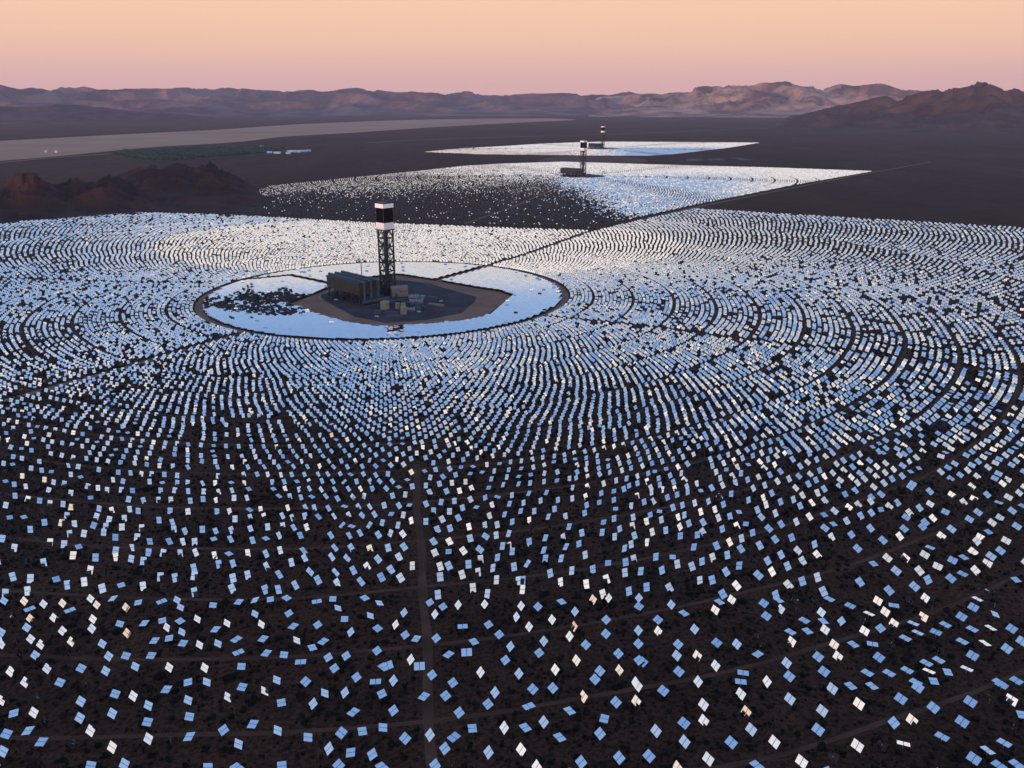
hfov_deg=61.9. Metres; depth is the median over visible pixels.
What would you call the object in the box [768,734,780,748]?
heliostat
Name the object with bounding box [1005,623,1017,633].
heliostat
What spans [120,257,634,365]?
dirt track
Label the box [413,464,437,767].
service road
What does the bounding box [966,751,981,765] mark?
heliostat
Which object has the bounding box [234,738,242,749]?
heliostat
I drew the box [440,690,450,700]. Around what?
heliostat
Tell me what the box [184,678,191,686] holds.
heliostat
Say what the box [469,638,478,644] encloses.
heliostat
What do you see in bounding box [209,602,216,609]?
heliostat
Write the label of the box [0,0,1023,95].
sky
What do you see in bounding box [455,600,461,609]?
heliostat
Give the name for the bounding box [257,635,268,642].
heliostat
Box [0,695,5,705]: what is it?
heliostat
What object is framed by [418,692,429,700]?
heliostat
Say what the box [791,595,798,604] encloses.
heliostat
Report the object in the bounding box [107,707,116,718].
heliostat
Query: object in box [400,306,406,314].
storage tank
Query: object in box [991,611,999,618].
heliostat
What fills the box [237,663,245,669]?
heliostat
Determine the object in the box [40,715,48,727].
heliostat
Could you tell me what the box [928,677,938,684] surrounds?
heliostat
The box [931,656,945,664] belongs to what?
heliostat
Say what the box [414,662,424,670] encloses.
heliostat
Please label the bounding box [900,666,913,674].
heliostat
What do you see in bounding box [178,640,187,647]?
heliostat
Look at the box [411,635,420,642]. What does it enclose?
heliostat
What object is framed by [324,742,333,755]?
heliostat
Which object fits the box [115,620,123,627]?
heliostat
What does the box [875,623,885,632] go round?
heliostat
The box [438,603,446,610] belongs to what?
heliostat
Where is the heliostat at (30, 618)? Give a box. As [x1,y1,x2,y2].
[26,614,33,623]
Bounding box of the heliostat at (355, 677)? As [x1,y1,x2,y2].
[351,672,361,682]
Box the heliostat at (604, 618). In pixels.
[601,615,610,624]
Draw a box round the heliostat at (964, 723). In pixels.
[955,715,969,727]
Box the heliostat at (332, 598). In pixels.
[329,596,335,601]
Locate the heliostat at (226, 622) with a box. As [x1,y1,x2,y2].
[224,619,229,627]
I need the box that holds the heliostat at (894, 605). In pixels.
[889,603,898,607]
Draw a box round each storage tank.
[380,300,389,309]
[395,302,399,308]
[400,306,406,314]
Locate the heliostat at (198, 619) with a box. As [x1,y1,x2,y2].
[194,615,200,623]
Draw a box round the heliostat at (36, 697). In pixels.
[32,691,39,703]
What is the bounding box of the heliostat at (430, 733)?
[425,728,434,741]
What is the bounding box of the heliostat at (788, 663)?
[781,657,791,668]
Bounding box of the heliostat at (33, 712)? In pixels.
[29,707,38,717]
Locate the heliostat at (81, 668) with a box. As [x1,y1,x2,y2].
[76,664,86,672]
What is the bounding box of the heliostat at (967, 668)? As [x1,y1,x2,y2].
[961,665,972,672]
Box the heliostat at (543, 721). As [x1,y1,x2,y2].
[538,715,548,728]
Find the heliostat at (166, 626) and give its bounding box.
[163,623,170,631]
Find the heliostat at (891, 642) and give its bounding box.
[887,636,895,647]
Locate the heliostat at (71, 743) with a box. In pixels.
[68,737,75,749]
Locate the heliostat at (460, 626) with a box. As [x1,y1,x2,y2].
[457,624,467,630]
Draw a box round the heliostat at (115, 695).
[110,689,120,698]
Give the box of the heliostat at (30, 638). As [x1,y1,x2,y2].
[26,634,34,643]
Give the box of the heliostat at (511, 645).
[506,641,514,651]
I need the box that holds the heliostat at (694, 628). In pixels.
[690,624,698,633]
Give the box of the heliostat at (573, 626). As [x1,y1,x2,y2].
[570,621,577,630]
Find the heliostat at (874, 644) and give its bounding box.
[867,641,877,646]
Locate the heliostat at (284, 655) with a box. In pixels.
[280,651,287,658]
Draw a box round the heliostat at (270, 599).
[267,596,273,602]
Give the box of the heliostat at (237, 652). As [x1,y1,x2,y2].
[232,649,243,655]
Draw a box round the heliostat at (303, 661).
[295,659,305,664]
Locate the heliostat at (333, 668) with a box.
[330,663,338,672]
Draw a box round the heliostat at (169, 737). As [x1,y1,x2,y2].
[163,733,176,741]
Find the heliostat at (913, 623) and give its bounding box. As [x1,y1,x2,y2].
[908,620,919,625]
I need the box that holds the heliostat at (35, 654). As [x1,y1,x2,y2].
[30,650,39,659]
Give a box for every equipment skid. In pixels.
[408,293,419,299]
[413,298,423,303]
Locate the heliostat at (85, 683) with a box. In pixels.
[82,677,88,688]
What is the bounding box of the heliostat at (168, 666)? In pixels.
[165,662,172,672]
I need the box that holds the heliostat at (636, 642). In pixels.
[633,639,642,648]
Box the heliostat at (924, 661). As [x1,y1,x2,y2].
[920,659,932,667]
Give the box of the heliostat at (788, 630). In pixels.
[784,628,795,635]
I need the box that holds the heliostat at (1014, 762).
[1008,759,1023,767]
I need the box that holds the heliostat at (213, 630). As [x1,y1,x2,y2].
[210,626,219,632]
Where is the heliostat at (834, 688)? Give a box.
[827,682,837,694]
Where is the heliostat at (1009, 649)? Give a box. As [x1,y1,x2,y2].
[1001,643,1012,653]
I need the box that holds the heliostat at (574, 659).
[572,654,580,665]
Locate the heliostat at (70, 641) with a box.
[67,636,74,646]
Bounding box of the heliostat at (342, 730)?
[335,726,347,739]
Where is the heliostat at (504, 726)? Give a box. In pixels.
[499,721,508,733]
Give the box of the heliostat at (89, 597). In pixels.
[87,594,93,602]
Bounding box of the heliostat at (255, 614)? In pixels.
[251,610,257,617]
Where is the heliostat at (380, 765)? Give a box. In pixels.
[375,762,388,767]
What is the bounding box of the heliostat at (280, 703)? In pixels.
[277,698,285,706]
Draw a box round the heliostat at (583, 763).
[575,755,586,767]
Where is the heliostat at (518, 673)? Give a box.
[514,668,522,678]
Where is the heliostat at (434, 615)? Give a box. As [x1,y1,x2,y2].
[431,609,437,618]
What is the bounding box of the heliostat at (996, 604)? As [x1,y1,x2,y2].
[990,598,1000,607]
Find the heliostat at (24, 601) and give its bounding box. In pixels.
[20,596,27,605]
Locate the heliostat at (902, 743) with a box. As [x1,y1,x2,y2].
[897,740,909,748]
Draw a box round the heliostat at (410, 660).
[407,654,414,664]
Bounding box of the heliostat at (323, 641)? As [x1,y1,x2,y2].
[317,637,328,645]
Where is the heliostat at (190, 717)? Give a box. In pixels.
[184,712,193,720]
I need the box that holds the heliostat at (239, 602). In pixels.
[234,599,243,604]
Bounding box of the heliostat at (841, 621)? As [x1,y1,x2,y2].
[837,616,845,625]
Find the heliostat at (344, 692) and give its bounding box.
[341,686,348,698]
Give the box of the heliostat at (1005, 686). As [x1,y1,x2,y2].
[994,680,1008,689]
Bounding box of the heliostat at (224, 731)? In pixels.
[218,724,228,735]
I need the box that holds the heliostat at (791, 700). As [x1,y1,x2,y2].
[784,692,795,705]
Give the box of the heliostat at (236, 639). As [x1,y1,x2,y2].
[230,636,241,643]
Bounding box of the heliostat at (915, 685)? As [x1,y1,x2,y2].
[911,681,924,692]
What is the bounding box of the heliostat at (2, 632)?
[0,628,5,636]
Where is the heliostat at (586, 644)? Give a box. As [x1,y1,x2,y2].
[581,639,590,649]
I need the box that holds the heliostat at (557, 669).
[551,664,559,675]
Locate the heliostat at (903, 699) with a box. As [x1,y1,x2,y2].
[894,692,907,704]
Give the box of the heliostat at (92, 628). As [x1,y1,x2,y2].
[87,624,95,633]
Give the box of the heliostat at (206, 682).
[203,677,210,686]
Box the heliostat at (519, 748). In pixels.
[516,742,525,756]
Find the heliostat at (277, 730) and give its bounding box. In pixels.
[274,725,281,735]
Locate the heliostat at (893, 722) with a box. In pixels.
[888,716,899,728]
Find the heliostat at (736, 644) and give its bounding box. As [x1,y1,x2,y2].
[732,639,741,649]
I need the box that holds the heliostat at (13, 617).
[9,611,15,620]
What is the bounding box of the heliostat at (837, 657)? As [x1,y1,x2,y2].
[833,651,842,662]
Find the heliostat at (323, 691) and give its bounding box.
[321,688,327,697]
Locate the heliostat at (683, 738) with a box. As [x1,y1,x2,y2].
[679,734,689,748]
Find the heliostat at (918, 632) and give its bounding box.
[912,629,923,635]
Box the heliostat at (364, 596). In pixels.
[360,595,369,600]
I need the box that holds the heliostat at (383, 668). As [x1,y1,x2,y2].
[378,662,388,670]
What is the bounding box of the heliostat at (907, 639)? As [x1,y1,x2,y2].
[899,634,911,642]
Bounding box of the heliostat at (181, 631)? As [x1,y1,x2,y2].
[178,627,185,635]
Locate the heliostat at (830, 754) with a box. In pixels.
[827,749,838,763]
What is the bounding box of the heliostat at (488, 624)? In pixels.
[484,620,492,628]
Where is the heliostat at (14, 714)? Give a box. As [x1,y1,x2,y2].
[8,708,18,717]
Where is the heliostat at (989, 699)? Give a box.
[985,692,994,705]
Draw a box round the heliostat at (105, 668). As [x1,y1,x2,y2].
[101,666,109,675]
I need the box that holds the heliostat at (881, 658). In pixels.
[873,652,885,662]
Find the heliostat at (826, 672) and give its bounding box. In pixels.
[818,666,830,676]
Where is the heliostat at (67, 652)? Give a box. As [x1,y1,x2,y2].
[65,648,71,658]
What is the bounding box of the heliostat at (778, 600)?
[773,597,783,603]
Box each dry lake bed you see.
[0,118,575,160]
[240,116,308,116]
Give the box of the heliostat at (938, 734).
[934,731,949,741]
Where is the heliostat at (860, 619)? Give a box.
[856,614,865,624]
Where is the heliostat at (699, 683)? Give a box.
[693,675,702,687]
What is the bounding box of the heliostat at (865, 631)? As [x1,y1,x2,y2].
[859,625,869,636]
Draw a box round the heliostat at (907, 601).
[905,596,913,605]
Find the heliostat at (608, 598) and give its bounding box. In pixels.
[605,593,611,602]
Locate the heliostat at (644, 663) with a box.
[637,657,647,666]
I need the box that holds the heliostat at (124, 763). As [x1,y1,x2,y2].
[119,758,129,767]
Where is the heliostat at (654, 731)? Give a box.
[650,724,661,737]
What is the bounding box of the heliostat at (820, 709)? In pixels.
[816,704,827,716]
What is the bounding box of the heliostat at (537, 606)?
[533,602,542,610]
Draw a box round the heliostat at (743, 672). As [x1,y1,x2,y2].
[738,670,748,677]
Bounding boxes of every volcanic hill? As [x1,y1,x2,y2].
[0,172,161,222]
[53,187,269,213]
[116,161,258,204]
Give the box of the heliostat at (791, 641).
[787,636,795,646]
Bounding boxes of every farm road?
[8,153,109,161]
[85,157,275,163]
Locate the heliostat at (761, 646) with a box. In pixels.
[756,640,764,650]
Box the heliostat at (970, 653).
[966,650,978,660]
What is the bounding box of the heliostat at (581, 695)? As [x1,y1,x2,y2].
[578,690,587,702]
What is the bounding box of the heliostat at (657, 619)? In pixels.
[653,615,662,624]
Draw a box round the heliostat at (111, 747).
[107,740,116,753]
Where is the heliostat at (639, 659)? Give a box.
[633,655,643,665]
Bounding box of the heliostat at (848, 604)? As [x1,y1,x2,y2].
[844,602,855,608]
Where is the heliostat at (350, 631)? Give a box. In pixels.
[347,627,353,636]
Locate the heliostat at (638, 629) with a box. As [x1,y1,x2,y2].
[634,625,642,635]
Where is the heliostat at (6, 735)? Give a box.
[0,728,12,738]
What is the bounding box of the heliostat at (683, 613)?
[679,610,689,617]
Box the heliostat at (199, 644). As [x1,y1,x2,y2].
[196,640,202,649]
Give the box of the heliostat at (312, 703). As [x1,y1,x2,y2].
[309,697,316,709]
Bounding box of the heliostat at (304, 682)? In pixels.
[300,676,310,686]
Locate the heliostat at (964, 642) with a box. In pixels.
[956,637,968,645]
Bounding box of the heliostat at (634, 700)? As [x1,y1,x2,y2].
[631,695,640,707]
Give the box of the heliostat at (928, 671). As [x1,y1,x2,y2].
[922,668,935,675]
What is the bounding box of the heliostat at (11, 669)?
[5,666,14,676]
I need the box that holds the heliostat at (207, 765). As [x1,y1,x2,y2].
[203,763,212,767]
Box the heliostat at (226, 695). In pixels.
[224,692,231,702]
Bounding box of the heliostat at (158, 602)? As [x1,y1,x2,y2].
[156,598,166,604]
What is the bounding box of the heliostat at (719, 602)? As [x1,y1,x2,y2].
[714,599,724,604]
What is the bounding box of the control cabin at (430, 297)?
[423,296,437,299]
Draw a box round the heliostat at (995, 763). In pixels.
[991,760,1007,767]
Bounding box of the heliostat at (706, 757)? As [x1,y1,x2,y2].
[702,751,713,766]
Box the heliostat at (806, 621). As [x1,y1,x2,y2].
[798,617,809,624]
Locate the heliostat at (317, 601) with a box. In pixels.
[312,599,321,603]
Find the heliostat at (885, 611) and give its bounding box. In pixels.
[881,606,889,616]
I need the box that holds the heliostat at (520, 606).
[517,601,524,610]
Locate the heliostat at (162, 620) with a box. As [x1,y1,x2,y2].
[158,617,165,623]
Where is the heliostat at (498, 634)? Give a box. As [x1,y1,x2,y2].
[494,630,503,638]
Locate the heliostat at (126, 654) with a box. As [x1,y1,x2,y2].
[121,652,130,659]
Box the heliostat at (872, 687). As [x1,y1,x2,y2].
[865,682,878,690]
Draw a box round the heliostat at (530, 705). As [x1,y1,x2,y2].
[522,702,535,710]
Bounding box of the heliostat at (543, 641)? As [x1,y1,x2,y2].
[540,636,547,645]
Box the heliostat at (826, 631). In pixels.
[820,624,829,634]
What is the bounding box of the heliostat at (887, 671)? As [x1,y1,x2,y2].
[882,669,895,677]
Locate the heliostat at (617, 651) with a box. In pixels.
[613,648,623,658]
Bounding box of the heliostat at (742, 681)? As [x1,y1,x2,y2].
[735,678,746,686]
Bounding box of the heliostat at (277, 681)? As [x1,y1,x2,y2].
[273,675,280,684]
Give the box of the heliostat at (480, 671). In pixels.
[476,666,484,677]
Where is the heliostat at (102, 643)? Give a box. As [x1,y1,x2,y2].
[98,639,106,648]
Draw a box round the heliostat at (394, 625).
[392,620,398,629]
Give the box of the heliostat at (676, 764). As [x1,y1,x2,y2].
[672,760,681,767]
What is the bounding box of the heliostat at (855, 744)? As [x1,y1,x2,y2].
[851,738,863,752]
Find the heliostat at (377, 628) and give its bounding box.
[373,624,382,631]
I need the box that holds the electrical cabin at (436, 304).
[428,303,443,306]
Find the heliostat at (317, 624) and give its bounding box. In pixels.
[313,620,321,628]
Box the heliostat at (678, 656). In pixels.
[672,650,681,660]
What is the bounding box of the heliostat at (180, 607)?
[177,603,183,610]
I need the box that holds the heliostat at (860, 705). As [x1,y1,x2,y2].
[853,697,864,710]
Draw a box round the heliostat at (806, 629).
[802,627,812,633]
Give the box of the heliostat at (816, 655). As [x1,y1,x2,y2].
[812,651,823,662]
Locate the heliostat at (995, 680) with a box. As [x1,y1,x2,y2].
[991,678,1005,686]
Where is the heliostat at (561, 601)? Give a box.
[556,598,566,604]
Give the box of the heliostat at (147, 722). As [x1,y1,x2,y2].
[142,717,152,726]
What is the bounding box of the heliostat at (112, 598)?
[108,595,117,602]
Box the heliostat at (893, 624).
[889,618,898,628]
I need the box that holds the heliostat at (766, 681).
[762,675,771,687]
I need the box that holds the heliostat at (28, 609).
[23,605,35,611]
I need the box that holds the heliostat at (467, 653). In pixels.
[461,648,471,656]
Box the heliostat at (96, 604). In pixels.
[93,601,100,609]
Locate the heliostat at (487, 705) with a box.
[482,698,493,709]
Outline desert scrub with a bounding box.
[0,340,1023,767]
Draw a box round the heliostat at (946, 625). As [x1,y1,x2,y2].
[939,621,951,628]
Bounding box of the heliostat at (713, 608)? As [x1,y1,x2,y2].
[711,605,719,614]
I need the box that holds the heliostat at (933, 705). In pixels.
[926,701,939,713]
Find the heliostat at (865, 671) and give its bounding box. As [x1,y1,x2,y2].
[860,669,873,676]
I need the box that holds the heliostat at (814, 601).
[809,595,817,604]
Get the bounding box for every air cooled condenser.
[326,270,389,304]
[560,167,585,177]
[588,143,604,148]
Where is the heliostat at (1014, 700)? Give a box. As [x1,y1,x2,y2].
[1005,693,1017,706]
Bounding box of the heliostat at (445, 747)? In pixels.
[439,742,449,754]
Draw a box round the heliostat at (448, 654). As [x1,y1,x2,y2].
[442,651,453,658]
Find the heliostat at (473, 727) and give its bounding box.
[468,724,476,733]
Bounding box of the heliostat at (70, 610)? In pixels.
[64,607,75,614]
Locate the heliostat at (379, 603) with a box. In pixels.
[375,600,383,606]
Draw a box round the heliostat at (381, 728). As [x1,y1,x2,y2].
[379,723,386,732]
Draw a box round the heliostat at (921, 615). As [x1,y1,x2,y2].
[918,611,928,621]
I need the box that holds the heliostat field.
[0,141,1023,767]
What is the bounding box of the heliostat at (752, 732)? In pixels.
[745,722,756,736]
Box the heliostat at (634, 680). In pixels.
[631,676,639,684]
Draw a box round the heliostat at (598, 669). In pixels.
[595,665,604,676]
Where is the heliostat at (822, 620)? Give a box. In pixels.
[817,618,828,623]
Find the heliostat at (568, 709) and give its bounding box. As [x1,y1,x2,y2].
[563,706,575,715]
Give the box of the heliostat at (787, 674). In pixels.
[784,671,795,681]
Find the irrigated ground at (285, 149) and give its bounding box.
[115,147,294,160]
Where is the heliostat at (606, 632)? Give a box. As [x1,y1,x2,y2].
[601,629,610,638]
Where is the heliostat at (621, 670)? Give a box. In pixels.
[615,664,623,676]
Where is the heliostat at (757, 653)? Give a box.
[752,650,762,658]
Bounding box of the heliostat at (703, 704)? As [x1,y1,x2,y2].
[698,698,708,710]
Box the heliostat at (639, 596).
[635,593,642,601]
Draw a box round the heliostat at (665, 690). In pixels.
[657,685,668,696]
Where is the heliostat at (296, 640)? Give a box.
[293,636,299,643]
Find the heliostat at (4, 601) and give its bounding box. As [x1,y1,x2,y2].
[0,596,7,604]
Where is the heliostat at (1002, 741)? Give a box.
[996,738,1012,747]
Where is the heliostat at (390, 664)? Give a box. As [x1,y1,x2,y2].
[382,660,393,670]
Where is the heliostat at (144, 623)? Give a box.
[139,620,148,626]
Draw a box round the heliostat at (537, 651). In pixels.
[534,648,543,657]
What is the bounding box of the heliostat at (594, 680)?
[590,673,600,684]
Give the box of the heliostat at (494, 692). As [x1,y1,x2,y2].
[490,686,499,698]
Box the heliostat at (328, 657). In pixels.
[324,653,332,662]
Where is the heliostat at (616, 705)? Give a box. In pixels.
[610,696,621,708]
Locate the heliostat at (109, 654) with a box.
[104,651,112,661]
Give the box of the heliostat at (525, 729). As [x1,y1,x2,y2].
[519,723,531,732]
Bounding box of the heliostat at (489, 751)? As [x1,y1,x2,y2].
[483,745,493,758]
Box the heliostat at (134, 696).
[128,690,137,701]
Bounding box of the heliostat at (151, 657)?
[146,652,155,659]
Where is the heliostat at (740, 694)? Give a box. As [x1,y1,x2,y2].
[735,687,745,700]
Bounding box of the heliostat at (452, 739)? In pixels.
[447,732,460,742]
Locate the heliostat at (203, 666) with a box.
[201,663,208,672]
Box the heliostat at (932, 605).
[928,600,936,610]
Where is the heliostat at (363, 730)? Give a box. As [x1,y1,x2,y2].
[358,727,366,735]
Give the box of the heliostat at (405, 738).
[399,732,410,744]
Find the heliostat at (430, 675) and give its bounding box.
[427,670,436,679]
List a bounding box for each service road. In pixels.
[0,276,326,284]
[3,333,241,401]
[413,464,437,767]
[436,162,928,280]
[464,187,557,223]
[565,319,1023,376]
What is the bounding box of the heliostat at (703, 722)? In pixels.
[698,714,708,727]
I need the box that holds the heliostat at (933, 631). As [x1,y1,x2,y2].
[930,628,941,636]
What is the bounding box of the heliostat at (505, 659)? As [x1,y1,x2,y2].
[500,655,509,664]
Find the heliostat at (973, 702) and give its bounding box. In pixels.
[963,695,977,707]
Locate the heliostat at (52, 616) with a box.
[49,613,57,622]
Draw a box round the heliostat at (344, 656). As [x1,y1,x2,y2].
[341,651,350,660]
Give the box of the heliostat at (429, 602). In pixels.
[426,599,433,606]
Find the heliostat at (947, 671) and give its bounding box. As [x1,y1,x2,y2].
[942,668,952,675]
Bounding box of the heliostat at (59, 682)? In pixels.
[54,677,65,686]
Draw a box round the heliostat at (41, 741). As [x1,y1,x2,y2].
[34,737,47,746]
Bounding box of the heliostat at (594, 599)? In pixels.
[589,594,596,604]
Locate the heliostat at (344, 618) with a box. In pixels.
[341,616,347,621]
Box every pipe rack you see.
[371,298,406,307]
[400,300,426,309]
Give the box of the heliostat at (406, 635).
[400,630,409,638]
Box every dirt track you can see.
[0,213,1023,767]
[0,215,1023,740]
[0,218,1022,660]
[0,221,1020,600]
[0,229,906,509]
[0,232,854,475]
[0,235,806,446]
[2,244,760,422]
[5,210,1011,271]
[5,224,960,549]
[15,207,1022,265]
[19,245,716,401]
[71,253,674,382]
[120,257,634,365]
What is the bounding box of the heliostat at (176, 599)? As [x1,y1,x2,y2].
[173,596,180,603]
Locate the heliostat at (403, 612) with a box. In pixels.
[400,608,407,616]
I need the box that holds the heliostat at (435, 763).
[429,758,440,767]
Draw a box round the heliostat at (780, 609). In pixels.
[776,604,784,613]
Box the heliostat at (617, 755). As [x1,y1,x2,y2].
[613,751,625,764]
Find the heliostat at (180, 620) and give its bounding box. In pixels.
[175,617,184,624]
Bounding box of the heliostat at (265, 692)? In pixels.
[261,686,267,695]
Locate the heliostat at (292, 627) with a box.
[288,623,298,630]
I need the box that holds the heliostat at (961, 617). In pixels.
[955,611,967,621]
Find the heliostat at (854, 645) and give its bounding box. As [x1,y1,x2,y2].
[847,641,858,648]
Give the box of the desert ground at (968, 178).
[0,116,1023,767]
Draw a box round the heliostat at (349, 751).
[346,748,354,757]
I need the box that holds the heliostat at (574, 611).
[571,607,578,615]
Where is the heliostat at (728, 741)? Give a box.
[725,735,737,749]
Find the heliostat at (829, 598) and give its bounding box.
[824,596,834,601]
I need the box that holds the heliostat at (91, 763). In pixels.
[85,761,95,767]
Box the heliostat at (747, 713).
[741,705,751,718]
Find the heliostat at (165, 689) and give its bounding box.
[160,686,171,692]
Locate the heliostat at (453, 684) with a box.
[448,677,457,687]
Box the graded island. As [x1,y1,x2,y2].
[292,275,510,325]
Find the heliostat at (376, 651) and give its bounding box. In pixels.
[372,646,381,654]
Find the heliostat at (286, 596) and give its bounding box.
[281,595,290,600]
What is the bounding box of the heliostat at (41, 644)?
[36,639,44,649]
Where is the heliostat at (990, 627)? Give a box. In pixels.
[984,625,995,630]
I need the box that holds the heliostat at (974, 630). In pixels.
[966,625,978,632]
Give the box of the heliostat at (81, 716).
[74,712,84,723]
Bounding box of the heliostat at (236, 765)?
[230,762,243,767]
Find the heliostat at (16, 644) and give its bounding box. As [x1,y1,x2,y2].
[12,638,19,648]
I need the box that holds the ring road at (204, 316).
[195,263,568,342]
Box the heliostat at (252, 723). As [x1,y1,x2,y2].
[247,720,258,728]
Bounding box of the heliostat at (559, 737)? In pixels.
[553,732,566,742]
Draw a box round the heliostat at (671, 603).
[667,600,675,609]
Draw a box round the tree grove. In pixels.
[116,145,284,159]
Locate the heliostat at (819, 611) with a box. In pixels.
[817,607,825,617]
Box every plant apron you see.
[321,279,476,322]
[564,174,609,179]
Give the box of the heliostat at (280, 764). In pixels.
[277,761,286,767]
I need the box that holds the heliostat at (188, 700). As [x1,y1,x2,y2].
[184,695,191,704]
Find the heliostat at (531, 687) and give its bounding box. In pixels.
[527,683,537,694]
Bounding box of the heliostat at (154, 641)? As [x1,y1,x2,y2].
[149,637,159,643]
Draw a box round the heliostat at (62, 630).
[58,626,66,635]
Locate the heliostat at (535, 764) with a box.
[532,759,541,767]
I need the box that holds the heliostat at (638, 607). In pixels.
[634,602,643,610]
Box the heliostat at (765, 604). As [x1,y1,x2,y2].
[758,598,768,607]
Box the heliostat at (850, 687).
[844,682,856,689]
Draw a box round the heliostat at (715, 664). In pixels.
[711,659,719,671]
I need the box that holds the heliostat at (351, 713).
[346,707,359,716]
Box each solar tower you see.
[375,200,395,295]
[580,140,586,175]
[601,126,604,147]
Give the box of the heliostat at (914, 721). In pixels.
[906,713,917,727]
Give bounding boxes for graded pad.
[537,156,646,162]
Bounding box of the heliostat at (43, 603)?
[39,599,47,607]
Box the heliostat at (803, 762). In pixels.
[795,754,807,767]
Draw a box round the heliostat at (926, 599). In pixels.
[921,593,929,602]
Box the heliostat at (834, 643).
[829,639,838,649]
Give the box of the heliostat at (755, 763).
[749,760,764,767]
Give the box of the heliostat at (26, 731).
[21,726,34,734]
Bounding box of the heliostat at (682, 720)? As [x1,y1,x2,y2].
[677,716,690,729]
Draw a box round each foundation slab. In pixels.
[686,158,704,160]
[708,158,724,160]
[728,157,751,159]
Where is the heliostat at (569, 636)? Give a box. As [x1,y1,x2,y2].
[566,631,573,641]
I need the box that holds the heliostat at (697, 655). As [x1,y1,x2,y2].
[693,650,701,661]
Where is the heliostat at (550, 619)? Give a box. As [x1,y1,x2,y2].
[548,614,555,624]
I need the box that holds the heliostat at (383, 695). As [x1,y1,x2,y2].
[377,689,386,698]
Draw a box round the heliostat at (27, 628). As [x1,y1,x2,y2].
[22,623,30,632]
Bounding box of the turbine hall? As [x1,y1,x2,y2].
[390,285,407,296]
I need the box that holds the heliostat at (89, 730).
[85,724,94,736]
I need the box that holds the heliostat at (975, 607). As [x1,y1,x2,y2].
[967,602,978,611]
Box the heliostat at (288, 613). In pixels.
[285,609,292,617]
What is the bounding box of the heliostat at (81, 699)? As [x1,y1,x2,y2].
[76,695,85,706]
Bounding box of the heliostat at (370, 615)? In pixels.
[367,612,373,619]
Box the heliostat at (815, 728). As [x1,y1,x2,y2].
[811,723,824,736]
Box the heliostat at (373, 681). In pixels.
[370,679,380,685]
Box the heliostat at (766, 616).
[761,611,771,620]
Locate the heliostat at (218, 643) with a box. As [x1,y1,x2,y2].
[214,639,221,647]
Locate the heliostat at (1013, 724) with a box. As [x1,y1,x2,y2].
[1010,717,1017,731]
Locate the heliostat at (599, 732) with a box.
[594,727,605,739]
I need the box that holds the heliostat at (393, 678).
[389,675,397,685]
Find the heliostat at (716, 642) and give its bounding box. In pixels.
[711,638,721,647]
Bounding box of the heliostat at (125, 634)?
[123,628,130,637]
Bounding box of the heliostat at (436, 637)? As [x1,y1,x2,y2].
[432,634,440,642]
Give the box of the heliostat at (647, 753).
[642,749,655,762]
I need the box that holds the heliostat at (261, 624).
[258,620,264,628]
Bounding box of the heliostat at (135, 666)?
[131,662,139,671]
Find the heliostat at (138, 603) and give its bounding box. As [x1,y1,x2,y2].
[134,599,141,605]
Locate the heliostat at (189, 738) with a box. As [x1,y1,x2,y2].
[183,732,194,741]
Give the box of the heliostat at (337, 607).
[334,605,340,610]
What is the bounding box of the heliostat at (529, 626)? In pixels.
[525,622,532,631]
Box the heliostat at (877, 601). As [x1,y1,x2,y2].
[873,596,882,605]
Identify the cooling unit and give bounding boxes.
[384,310,397,313]
[387,314,402,316]
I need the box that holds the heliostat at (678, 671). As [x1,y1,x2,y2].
[673,666,684,676]
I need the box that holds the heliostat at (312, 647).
[307,644,316,651]
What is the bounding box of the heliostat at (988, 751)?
[980,746,995,755]
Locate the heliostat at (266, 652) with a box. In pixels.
[260,649,271,656]
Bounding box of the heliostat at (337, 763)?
[332,759,344,767]
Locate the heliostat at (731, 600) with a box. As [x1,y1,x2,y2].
[728,595,735,604]
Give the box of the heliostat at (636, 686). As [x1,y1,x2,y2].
[633,680,642,691]
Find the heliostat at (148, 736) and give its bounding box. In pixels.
[143,732,152,744]
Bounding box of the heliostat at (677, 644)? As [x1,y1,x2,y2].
[673,639,683,649]
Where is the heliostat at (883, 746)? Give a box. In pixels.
[877,737,887,751]
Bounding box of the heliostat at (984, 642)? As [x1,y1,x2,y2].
[979,640,991,647]
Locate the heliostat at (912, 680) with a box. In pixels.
[909,678,922,686]
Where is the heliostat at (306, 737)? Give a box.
[304,733,311,742]
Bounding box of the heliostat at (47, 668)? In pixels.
[42,663,51,673]
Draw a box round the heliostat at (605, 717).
[599,714,608,722]
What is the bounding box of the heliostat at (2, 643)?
[0,639,5,648]
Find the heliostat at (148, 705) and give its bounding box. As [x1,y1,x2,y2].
[144,700,152,710]
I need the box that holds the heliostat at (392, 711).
[388,704,397,715]
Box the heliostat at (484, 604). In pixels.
[481,599,487,608]
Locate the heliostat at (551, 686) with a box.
[547,682,557,693]
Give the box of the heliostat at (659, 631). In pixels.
[654,626,661,636]
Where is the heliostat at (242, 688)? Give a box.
[237,683,247,691]
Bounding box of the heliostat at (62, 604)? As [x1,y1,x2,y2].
[58,598,65,607]
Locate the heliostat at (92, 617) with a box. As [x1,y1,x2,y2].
[89,614,96,623]
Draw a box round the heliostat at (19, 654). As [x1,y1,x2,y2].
[16,649,22,659]
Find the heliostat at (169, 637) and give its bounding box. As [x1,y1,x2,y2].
[165,635,172,641]
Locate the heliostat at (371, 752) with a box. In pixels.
[367,748,377,760]
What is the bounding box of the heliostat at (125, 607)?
[122,603,129,612]
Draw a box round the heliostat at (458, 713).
[454,707,464,718]
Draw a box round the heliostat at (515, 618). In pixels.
[513,612,519,621]
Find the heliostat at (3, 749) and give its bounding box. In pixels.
[0,745,8,757]
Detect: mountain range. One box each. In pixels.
[0,85,635,116]
[0,104,213,123]
[588,81,928,117]
[775,81,1023,130]
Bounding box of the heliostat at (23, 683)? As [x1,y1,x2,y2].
[20,676,29,687]

